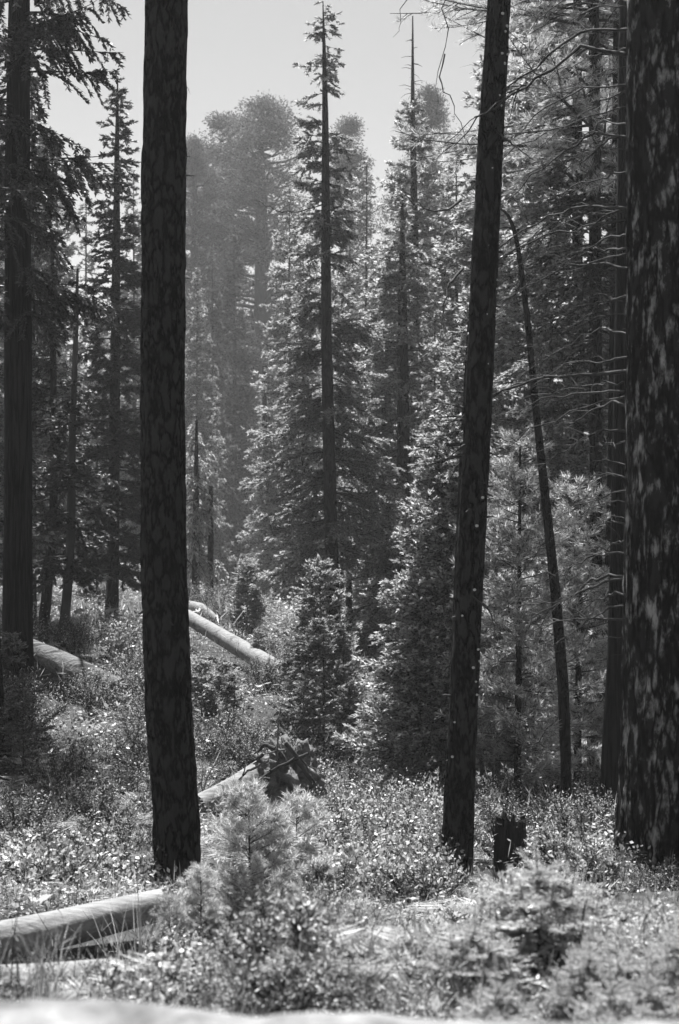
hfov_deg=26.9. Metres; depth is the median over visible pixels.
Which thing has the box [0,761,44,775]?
bracken
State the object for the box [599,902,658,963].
grass tuft
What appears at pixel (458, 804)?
leaning pine tree
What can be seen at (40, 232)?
cedar tree
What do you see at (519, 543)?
young pine tree
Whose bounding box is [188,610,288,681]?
fallen log
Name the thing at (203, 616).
leaved shrub
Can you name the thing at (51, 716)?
leaved shrub
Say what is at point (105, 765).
bracken
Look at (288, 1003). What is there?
leaved shrub
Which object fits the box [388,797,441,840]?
leafy shrub
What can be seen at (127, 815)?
leafy shrub
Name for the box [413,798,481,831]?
leafy shrub
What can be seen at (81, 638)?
leaved shrub
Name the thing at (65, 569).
slim fir tree
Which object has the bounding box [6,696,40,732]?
leafy shrub
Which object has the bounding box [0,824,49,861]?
leafy shrub
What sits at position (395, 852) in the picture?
leafy shrub
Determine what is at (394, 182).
spike topped fir tree
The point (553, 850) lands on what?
leaved shrub
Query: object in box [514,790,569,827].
leaved shrub
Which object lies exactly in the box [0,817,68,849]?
leaved shrub
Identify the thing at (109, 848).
leafy shrub
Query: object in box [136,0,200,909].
pine tree
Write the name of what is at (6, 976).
fern
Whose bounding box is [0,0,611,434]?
sky
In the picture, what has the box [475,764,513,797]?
leaved shrub
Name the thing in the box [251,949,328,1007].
leaved shrub
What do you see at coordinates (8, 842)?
leafy shrub
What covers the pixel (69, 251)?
fir tree
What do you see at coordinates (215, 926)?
grass tuft
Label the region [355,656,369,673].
leaved shrub
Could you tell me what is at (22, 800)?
leafy shrub
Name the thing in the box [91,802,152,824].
bracken
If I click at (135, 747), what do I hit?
leaved shrub
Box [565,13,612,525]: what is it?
fir tree
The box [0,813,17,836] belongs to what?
leafy shrub
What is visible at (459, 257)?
fir tree
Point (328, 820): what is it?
leafy shrub
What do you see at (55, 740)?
leafy shrub
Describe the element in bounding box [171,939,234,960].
fern
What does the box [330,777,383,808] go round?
leafy shrub
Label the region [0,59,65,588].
fir tree
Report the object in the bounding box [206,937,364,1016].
leaved shrub
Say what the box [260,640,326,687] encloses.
leaved shrub
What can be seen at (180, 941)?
leafy shrub
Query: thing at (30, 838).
leafy shrub
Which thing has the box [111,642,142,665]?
leafy shrub
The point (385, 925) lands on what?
grass tuft
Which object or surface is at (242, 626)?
leaved shrub
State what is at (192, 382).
fir tree
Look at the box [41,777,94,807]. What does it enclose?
leaved shrub
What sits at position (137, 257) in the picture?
fir tree
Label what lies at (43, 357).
fir tree
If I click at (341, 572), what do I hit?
bare stem
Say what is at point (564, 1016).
leaved shrub
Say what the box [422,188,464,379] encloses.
fir tree
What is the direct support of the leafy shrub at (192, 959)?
on the ground at (210, 761)
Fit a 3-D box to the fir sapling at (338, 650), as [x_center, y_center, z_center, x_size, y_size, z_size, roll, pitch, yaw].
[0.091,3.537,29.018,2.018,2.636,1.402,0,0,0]
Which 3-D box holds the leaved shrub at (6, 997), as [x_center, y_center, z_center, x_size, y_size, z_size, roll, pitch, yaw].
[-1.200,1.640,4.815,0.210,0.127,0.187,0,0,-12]
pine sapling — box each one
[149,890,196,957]
[170,859,241,941]
[203,771,313,927]
[247,785,339,894]
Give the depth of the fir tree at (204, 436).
142.40 m
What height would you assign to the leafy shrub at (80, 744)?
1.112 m
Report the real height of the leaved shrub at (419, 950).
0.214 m
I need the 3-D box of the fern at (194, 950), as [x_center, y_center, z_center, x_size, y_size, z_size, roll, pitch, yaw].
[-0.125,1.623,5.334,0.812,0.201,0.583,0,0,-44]
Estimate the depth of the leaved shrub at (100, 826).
14.65 m
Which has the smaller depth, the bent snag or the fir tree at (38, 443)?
the bent snag
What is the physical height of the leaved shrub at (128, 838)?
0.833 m
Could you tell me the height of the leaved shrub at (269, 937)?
0.374 m
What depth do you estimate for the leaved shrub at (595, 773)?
21.98 m
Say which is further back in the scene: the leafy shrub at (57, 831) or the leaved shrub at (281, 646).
the leaved shrub at (281, 646)
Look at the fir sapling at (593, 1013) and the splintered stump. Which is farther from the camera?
the splintered stump
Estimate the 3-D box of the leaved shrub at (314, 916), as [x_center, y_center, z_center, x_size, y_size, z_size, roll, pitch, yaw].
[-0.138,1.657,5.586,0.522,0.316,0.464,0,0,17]
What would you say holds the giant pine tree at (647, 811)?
on the ground at (210, 761)
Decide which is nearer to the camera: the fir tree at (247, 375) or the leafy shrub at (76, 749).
the leafy shrub at (76, 749)
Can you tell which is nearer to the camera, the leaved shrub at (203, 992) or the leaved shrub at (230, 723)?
the leaved shrub at (203, 992)
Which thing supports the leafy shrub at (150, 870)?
on the ground at (210, 761)
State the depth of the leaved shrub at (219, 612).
42.49 m
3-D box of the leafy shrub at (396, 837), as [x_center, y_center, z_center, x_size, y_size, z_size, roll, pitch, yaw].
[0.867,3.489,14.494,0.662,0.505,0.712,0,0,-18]
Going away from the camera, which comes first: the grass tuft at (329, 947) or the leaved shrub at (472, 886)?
the grass tuft at (329, 947)
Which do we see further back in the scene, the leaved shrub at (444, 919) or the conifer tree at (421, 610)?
the conifer tree at (421, 610)
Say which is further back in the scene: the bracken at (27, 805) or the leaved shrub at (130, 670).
the leaved shrub at (130, 670)
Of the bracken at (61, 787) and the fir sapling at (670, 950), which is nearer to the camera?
the fir sapling at (670, 950)
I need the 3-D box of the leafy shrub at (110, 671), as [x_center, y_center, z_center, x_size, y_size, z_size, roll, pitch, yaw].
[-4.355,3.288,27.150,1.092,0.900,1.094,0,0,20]
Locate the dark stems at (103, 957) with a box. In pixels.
[0,784,678,1020]
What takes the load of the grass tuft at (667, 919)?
on the ground at (210, 761)
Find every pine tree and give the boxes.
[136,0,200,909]
[390,0,618,769]
[395,0,534,886]
[436,422,605,803]
[439,0,678,882]
[481,505,549,780]
[521,470,610,789]
[568,551,604,757]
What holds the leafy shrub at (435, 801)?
on the ground at (210, 761)
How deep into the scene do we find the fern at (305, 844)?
14.95 m
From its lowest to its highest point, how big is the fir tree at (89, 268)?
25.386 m
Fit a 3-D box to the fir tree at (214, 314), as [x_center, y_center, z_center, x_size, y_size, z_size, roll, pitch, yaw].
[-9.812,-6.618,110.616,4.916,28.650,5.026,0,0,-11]
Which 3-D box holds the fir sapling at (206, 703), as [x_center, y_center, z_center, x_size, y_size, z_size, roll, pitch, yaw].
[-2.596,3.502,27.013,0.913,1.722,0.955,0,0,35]
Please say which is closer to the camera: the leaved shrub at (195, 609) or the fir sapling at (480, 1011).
the fir sapling at (480, 1011)
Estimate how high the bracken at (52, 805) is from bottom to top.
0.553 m
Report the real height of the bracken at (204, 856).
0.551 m
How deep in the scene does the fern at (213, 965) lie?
5.20 m
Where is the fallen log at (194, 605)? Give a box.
[189,600,219,622]
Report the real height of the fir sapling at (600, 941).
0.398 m
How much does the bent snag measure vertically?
9.065 m
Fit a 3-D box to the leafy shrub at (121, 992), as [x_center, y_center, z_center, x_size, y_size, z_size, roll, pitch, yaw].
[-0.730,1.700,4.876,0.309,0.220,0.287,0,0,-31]
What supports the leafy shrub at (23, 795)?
on the ground at (210, 761)
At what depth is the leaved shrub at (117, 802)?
16.23 m
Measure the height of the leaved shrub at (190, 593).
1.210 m
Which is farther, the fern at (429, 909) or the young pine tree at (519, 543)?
the young pine tree at (519, 543)
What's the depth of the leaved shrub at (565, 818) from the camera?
14.81 m
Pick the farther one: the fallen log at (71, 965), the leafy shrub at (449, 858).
the leafy shrub at (449, 858)
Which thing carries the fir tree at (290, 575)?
on the ground at (210, 761)
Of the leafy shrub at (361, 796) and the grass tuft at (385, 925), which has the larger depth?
the leafy shrub at (361, 796)
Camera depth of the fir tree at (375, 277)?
88.94 m
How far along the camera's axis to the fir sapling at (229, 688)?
25.93 m
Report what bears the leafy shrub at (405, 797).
on the ground at (210, 761)
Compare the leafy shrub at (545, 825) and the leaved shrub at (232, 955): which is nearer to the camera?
the leaved shrub at (232, 955)
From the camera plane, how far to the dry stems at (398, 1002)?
4.99 m
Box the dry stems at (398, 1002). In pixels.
[0,807,678,1021]
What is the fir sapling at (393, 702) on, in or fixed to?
on the ground at (210, 761)
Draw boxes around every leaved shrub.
[0,601,61,644]
[0,764,47,801]
[0,783,73,842]
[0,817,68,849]
[0,979,14,1000]
[3,664,79,737]
[5,739,110,802]
[31,801,101,837]
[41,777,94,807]
[43,613,109,658]
[47,774,150,829]
[48,612,99,649]
[48,943,145,997]
[54,808,146,845]
[55,667,123,716]
[65,733,127,779]
[65,785,139,825]
[71,978,100,998]
[78,811,151,848]
[88,706,208,776]
[93,816,157,883]
[103,641,143,678]
[108,664,203,717]
[109,661,143,705]
[113,770,151,806]
[114,765,148,790]
[115,689,199,733]
[122,781,152,823]
[127,820,151,845]
[130,818,213,885]
[143,962,244,1010]
[152,971,244,1011]
[180,871,346,979]
[188,580,207,601]
[189,596,202,627]
[189,610,222,638]
[192,708,216,747]
[193,583,219,608]
[194,995,242,1014]
[195,728,234,756]
[197,703,270,762]
[202,755,240,780]
[205,719,275,772]
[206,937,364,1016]
[209,596,233,624]
[212,583,239,608]
[214,929,256,973]
[217,948,345,1015]
[220,615,249,629]
[231,652,286,695]
[233,617,259,636]
[240,896,369,953]
[244,882,375,958]
[248,719,300,753]
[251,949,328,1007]
[252,638,272,650]
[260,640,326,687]
[262,599,281,612]
[265,638,284,654]
[270,636,313,659]
[282,678,326,697]
[292,714,354,753]
[292,735,341,753]
[292,875,370,909]
[298,989,405,1016]
[300,969,419,1016]
[312,742,345,770]
[329,756,372,793]
[332,667,371,701]
[353,908,448,946]
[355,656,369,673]
[361,846,483,916]
[361,911,455,942]
[387,931,479,989]
[430,898,488,927]
[430,917,482,946]
[431,909,485,934]
[446,872,501,901]
[453,905,528,962]
[473,789,547,863]
[474,772,540,818]
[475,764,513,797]
[475,806,489,831]
[508,822,641,894]
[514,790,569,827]
[516,785,613,844]
[518,880,648,941]
[519,912,599,967]
[524,765,596,805]
[529,800,580,850]
[530,967,670,1022]
[549,783,615,843]
[571,758,600,796]
[580,787,597,805]
[595,875,625,893]
[597,868,644,892]
[616,859,662,892]
[629,854,678,891]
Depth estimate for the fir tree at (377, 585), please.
49.80 m
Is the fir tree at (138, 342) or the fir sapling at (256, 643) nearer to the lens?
the fir sapling at (256, 643)
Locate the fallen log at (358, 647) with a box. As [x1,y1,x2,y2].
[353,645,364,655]
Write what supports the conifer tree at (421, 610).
on the ground at (210, 761)
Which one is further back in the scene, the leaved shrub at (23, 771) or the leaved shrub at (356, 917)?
the leaved shrub at (23, 771)
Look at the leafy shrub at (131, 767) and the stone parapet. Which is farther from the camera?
the leafy shrub at (131, 767)
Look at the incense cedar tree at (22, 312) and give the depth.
23.81 m
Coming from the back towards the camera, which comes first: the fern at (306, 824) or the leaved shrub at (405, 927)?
the fern at (306, 824)
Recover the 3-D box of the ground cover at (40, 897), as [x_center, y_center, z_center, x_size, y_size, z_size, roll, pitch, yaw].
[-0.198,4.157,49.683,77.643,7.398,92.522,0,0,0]
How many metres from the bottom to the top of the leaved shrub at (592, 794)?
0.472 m
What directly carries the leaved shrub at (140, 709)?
on the ground at (210, 761)
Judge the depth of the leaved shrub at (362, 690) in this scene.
30.50 m
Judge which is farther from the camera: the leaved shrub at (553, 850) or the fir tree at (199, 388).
the fir tree at (199, 388)
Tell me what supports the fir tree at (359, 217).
on the ground at (210, 761)
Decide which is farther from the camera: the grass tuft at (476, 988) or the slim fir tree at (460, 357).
the slim fir tree at (460, 357)
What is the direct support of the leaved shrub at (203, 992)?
on the ground at (210, 761)
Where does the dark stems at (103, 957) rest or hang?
on the ground at (210, 761)
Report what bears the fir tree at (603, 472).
on the ground at (210, 761)
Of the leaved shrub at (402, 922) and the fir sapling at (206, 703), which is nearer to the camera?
the leaved shrub at (402, 922)
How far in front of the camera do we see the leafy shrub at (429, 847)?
13.93 m
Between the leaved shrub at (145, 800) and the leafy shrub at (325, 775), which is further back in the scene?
the leafy shrub at (325, 775)
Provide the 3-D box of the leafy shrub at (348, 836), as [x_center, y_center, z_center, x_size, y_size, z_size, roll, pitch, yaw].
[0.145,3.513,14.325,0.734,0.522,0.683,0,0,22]
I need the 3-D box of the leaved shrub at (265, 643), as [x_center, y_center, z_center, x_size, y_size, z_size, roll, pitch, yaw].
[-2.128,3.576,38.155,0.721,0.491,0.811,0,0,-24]
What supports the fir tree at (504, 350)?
on the ground at (210, 761)
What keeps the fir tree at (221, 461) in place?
on the ground at (210, 761)
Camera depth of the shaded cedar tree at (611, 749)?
18.90 m
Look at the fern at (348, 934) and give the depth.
4.98 m
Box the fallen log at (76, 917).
[0,889,167,961]
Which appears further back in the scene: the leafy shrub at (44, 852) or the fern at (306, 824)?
the fern at (306, 824)
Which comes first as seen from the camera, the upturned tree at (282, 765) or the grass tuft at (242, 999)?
the grass tuft at (242, 999)
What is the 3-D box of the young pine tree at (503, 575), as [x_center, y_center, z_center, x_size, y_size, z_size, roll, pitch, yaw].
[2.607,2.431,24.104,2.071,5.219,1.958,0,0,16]
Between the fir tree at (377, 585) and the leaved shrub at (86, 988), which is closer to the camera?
the leaved shrub at (86, 988)
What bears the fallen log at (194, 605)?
on the ground at (210, 761)
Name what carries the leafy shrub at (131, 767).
on the ground at (210, 761)
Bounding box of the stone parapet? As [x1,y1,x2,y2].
[0,999,678,1023]
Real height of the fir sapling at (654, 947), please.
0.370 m
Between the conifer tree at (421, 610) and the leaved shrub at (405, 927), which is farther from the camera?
the conifer tree at (421, 610)
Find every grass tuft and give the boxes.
[4,906,91,998]
[64,962,150,1000]
[67,879,190,963]
[131,951,216,991]
[151,871,185,914]
[198,982,265,1016]
[206,905,228,942]
[267,909,327,955]
[288,914,357,974]
[348,957,408,1010]
[361,937,413,1002]
[365,896,408,948]
[434,965,476,1000]
[450,973,522,1019]
[515,951,547,992]
[565,858,601,895]
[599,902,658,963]
[632,894,678,941]
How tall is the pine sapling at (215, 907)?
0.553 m
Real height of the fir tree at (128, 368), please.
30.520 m
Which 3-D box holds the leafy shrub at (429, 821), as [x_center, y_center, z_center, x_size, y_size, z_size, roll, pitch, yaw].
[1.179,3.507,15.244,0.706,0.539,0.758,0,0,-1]
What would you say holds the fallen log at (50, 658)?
on the ground at (210, 761)
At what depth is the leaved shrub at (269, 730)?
25.43 m
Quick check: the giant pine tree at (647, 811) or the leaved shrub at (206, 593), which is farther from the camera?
the leaved shrub at (206, 593)
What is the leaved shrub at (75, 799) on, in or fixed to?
on the ground at (210, 761)
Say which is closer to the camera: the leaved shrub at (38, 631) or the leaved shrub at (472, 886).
the leaved shrub at (472, 886)
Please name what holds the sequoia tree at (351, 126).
on the ground at (210, 761)
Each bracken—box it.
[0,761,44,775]
[0,775,41,800]
[0,792,72,821]
[0,806,41,839]
[8,746,85,762]
[10,814,88,834]
[17,773,110,798]
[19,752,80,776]
[24,734,54,744]
[32,799,78,811]
[33,785,80,802]
[36,771,99,794]
[85,764,111,774]
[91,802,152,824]
[101,846,153,872]
[102,851,150,866]
[108,852,224,862]
[114,792,149,805]
[134,806,152,819]
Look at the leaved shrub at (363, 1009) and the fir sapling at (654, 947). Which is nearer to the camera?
the leaved shrub at (363, 1009)
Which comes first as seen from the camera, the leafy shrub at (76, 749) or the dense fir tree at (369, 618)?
the leafy shrub at (76, 749)
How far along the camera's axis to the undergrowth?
23.76 m
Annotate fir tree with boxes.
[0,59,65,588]
[0,73,110,616]
[0,154,42,488]
[0,232,44,543]
[1,211,66,504]
[32,251,96,643]
[32,268,121,650]
[35,136,107,526]
[36,347,62,593]
[63,188,110,554]
[66,74,140,623]
[77,297,131,541]
[77,358,122,590]
[92,169,189,568]
[120,261,187,546]
[120,288,187,557]
[185,268,237,589]
[185,369,210,545]
[187,243,241,570]
[200,345,255,577]
[201,223,261,590]
[209,365,235,593]
[224,344,259,570]
[230,187,335,613]
[233,321,297,601]
[240,1,410,659]
[241,308,278,530]
[252,256,339,605]
[279,278,322,571]
[311,227,385,589]
[317,160,396,607]
[325,188,451,661]
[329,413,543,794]
[339,16,469,606]
[342,361,396,619]
[351,239,396,543]
[381,22,558,593]
[386,268,459,642]
[403,313,517,722]
[408,376,437,657]
[409,140,473,462]
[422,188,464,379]
[453,286,469,353]
[456,3,605,708]
[466,34,560,421]
[489,362,505,645]
[490,0,613,699]
[500,137,605,720]
[522,348,557,698]
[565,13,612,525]
[584,81,611,564]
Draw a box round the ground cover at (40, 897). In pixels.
[0,555,678,1022]
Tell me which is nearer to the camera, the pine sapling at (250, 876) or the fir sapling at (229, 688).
the pine sapling at (250, 876)
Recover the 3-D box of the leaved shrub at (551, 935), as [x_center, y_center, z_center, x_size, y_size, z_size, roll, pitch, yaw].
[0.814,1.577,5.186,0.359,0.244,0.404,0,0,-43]
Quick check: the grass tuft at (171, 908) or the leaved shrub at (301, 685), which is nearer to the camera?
the grass tuft at (171, 908)
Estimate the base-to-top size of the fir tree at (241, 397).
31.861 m
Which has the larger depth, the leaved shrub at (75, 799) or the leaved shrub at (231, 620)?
the leaved shrub at (231, 620)
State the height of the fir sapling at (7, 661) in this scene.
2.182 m
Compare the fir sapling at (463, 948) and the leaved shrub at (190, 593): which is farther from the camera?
the leaved shrub at (190, 593)
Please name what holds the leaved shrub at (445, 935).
on the ground at (210, 761)
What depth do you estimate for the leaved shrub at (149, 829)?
14.44 m
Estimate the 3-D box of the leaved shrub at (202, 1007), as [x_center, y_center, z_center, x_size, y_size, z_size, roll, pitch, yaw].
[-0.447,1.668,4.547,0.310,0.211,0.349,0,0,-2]
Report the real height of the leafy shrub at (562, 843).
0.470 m
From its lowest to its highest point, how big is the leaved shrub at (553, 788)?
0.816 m
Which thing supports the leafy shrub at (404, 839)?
on the ground at (210, 761)
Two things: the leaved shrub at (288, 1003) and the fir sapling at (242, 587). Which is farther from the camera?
the fir sapling at (242, 587)
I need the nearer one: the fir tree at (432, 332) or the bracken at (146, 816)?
the bracken at (146, 816)
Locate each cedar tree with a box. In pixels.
[0,0,66,760]
[0,0,131,722]
[186,420,228,593]
[595,0,618,769]
[599,0,626,810]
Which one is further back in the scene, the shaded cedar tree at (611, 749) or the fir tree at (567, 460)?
the fir tree at (567, 460)
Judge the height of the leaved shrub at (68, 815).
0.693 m
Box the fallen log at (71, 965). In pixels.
[1,959,117,991]
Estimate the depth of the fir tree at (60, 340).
94.46 m
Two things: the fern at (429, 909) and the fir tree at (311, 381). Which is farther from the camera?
the fir tree at (311, 381)
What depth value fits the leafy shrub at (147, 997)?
4.69 m
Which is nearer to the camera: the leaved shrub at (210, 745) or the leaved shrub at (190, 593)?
the leaved shrub at (210, 745)
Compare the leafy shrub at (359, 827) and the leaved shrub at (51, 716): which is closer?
the leafy shrub at (359, 827)
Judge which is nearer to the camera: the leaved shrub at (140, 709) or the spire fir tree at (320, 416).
the leaved shrub at (140, 709)
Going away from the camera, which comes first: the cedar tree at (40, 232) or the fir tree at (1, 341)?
the cedar tree at (40, 232)
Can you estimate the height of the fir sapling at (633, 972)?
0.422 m
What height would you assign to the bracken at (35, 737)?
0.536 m
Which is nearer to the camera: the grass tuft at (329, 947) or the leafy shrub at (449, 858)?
the grass tuft at (329, 947)
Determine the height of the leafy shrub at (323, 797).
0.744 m
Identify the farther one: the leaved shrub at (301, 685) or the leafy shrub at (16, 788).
the leaved shrub at (301, 685)
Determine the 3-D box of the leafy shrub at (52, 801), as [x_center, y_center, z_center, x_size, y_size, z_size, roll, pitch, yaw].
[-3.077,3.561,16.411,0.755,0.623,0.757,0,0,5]
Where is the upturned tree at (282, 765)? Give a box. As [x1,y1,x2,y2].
[198,707,333,815]
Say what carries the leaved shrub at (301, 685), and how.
on the ground at (210, 761)
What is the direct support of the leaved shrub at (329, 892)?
on the ground at (210, 761)
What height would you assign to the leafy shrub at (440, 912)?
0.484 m
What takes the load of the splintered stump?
on the ground at (210, 761)
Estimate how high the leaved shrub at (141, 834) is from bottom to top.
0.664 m
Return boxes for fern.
[0,965,33,987]
[12,961,66,992]
[43,952,187,1001]
[57,990,86,998]
[63,974,93,998]
[142,957,262,996]
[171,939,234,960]
[185,921,369,969]
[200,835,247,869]
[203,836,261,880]
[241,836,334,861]
[260,923,436,1004]
[292,820,358,833]
[319,945,423,979]
[320,951,428,1010]
[324,917,462,994]
[327,898,430,928]
[357,925,415,951]
[408,895,550,932]
[474,851,491,858]
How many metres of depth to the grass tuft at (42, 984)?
4.88 m
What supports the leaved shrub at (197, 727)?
on the ground at (210, 761)
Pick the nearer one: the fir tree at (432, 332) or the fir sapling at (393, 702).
the fir sapling at (393, 702)
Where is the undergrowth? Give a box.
[0,557,616,903]
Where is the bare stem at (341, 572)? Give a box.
[340,408,343,612]
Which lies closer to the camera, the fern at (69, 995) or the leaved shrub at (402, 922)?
the fern at (69, 995)
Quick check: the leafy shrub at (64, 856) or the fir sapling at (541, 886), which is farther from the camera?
the leafy shrub at (64, 856)
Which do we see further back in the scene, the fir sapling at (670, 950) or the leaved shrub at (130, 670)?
the leaved shrub at (130, 670)
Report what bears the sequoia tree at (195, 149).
on the ground at (210, 761)
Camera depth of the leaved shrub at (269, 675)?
30.94 m
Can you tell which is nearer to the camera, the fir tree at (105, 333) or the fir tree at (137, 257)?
the fir tree at (137, 257)
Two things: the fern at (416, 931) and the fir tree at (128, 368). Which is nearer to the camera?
the fern at (416, 931)
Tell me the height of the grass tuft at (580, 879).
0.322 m
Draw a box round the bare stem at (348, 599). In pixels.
[345,498,351,630]
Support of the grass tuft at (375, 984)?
on the ground at (210, 761)
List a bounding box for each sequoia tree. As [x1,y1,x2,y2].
[185,90,336,577]
[185,109,296,579]
[185,130,249,451]
[309,112,388,426]
[375,81,467,402]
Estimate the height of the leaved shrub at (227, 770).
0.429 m
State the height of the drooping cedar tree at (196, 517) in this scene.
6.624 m
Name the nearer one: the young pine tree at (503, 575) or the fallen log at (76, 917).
the fallen log at (76, 917)
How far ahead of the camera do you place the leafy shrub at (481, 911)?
7.60 m
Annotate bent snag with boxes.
[500,208,571,808]
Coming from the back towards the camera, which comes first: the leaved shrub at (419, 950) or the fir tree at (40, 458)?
the fir tree at (40, 458)
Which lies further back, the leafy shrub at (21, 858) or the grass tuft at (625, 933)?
the leafy shrub at (21, 858)
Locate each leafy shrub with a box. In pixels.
[0,774,44,801]
[0,783,72,832]
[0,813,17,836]
[0,822,47,851]
[0,822,56,855]
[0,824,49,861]
[0,835,97,903]
[0,841,24,855]
[0,841,39,903]
[0,850,50,901]
[2,840,99,866]
[3,788,37,804]
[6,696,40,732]
[13,733,59,770]
[22,819,143,906]
[26,729,84,758]
[30,823,114,874]
[30,835,156,898]
[31,814,108,846]
[33,718,129,770]
[35,831,92,855]
[39,753,122,799]
[41,736,97,769]
[46,817,155,881]
[50,791,90,827]
[55,781,119,807]
[66,807,151,850]
[67,779,139,819]
[70,622,103,651]
[75,969,193,1007]
[78,659,132,706]
[81,611,138,657]
[82,921,221,997]
[87,848,150,895]
[91,759,150,793]
[96,845,189,893]
[96,975,173,1001]
[101,609,142,656]
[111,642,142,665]
[115,751,149,783]
[117,669,143,701]
[122,741,202,782]
[123,625,142,656]
[129,726,208,764]
[131,807,152,832]
[135,946,219,974]
[137,920,207,959]
[288,831,398,886]
[290,847,372,901]
[298,805,359,834]
[300,815,345,841]
[306,782,360,818]
[308,845,411,906]
[309,821,373,857]
[310,849,383,890]
[311,782,406,843]
[316,758,343,795]
[320,777,392,816]
[320,834,385,853]
[325,822,405,860]
[326,825,458,884]
[328,836,368,861]
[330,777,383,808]
[330,837,418,867]
[338,797,395,836]
[343,776,437,845]
[350,812,373,836]
[358,837,473,890]
[359,780,416,818]
[372,818,437,853]
[374,812,472,873]
[376,787,442,832]
[384,838,412,867]
[387,771,443,808]
[387,813,432,839]
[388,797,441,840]
[390,829,439,855]
[404,841,469,889]
[412,789,442,808]
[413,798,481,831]
[418,905,513,932]
[419,815,481,845]
[437,890,548,926]
[462,871,506,892]
[468,903,546,927]
[526,817,586,865]
[533,832,598,863]
[571,829,650,877]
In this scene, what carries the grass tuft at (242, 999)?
on the ground at (210, 761)
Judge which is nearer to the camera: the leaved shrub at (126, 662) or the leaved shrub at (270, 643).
the leaved shrub at (126, 662)
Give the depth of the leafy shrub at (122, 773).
18.63 m
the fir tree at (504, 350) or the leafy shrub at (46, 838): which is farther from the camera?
the fir tree at (504, 350)
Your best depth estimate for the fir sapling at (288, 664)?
27.89 m
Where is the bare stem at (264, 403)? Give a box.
[261,366,267,603]
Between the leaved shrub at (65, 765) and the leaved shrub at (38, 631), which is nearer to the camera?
the leaved shrub at (65, 765)
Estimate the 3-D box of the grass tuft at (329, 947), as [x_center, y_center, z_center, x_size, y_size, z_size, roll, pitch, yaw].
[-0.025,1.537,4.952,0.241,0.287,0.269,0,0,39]
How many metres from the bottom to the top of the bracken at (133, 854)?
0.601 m
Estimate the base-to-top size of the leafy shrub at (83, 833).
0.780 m
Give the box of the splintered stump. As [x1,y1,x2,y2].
[490,810,527,880]
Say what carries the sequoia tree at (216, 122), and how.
on the ground at (210, 761)
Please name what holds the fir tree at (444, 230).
on the ground at (210, 761)
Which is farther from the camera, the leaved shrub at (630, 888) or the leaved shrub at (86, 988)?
the leaved shrub at (630, 888)
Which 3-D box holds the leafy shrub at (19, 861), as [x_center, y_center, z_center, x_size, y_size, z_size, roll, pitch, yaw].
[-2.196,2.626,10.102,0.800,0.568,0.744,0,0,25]
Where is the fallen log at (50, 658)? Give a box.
[33,639,129,707]
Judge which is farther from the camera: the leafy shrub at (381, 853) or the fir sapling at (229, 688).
the fir sapling at (229, 688)
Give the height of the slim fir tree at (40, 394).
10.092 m
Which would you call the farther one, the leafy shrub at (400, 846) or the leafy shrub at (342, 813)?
the leafy shrub at (342, 813)
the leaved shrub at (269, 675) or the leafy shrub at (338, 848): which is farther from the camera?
the leaved shrub at (269, 675)
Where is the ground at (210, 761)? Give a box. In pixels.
[0,455,678,1019]
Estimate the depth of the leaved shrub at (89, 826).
14.55 m
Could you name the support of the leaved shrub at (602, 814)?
on the ground at (210, 761)
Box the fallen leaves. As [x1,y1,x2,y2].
[2,696,678,1009]
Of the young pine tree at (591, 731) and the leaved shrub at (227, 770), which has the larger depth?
the young pine tree at (591, 731)
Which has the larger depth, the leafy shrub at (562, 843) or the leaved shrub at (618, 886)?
the leafy shrub at (562, 843)
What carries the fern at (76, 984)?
on the ground at (210, 761)
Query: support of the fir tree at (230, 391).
on the ground at (210, 761)
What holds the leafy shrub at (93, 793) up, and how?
on the ground at (210, 761)
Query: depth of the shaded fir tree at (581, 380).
31.60 m
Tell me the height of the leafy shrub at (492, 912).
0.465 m
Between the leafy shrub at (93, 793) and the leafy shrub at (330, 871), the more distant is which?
the leafy shrub at (93, 793)
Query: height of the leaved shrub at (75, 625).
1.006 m
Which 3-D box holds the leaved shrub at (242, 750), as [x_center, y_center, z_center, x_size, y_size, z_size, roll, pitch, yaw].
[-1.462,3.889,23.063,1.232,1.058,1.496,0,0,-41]
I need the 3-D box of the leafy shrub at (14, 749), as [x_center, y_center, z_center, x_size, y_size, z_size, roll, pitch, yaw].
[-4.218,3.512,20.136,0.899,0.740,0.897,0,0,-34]
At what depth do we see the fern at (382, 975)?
4.91 m
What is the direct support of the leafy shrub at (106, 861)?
on the ground at (210, 761)
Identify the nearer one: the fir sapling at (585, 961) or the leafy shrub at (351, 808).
the fir sapling at (585, 961)
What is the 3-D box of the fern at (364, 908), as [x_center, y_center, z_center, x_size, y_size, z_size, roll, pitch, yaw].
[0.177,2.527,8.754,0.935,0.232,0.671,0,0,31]
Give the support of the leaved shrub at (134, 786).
on the ground at (210, 761)
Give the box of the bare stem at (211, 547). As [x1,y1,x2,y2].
[207,486,213,595]
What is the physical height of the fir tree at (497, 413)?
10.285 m
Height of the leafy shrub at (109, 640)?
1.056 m
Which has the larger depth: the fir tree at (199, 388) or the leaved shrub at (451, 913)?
the fir tree at (199, 388)
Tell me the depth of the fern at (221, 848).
15.18 m
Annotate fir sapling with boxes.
[0,631,57,748]
[0,686,52,786]
[191,651,227,730]
[209,655,243,721]
[209,672,260,730]
[224,557,270,624]
[250,628,269,653]
[262,634,339,739]
[272,616,373,775]
[277,554,368,696]
[304,622,374,741]
[362,693,436,782]
[413,904,537,1017]
[450,952,542,1020]
[451,833,629,997]
[526,934,678,1021]
[541,925,634,1021]
[542,983,583,1020]
[560,913,631,1007]
[561,954,656,1022]
[603,952,678,1020]
[632,924,678,1004]
[637,915,678,993]
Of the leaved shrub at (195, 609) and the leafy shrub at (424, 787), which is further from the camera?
the leaved shrub at (195, 609)
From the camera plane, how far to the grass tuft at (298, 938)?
4.99 m

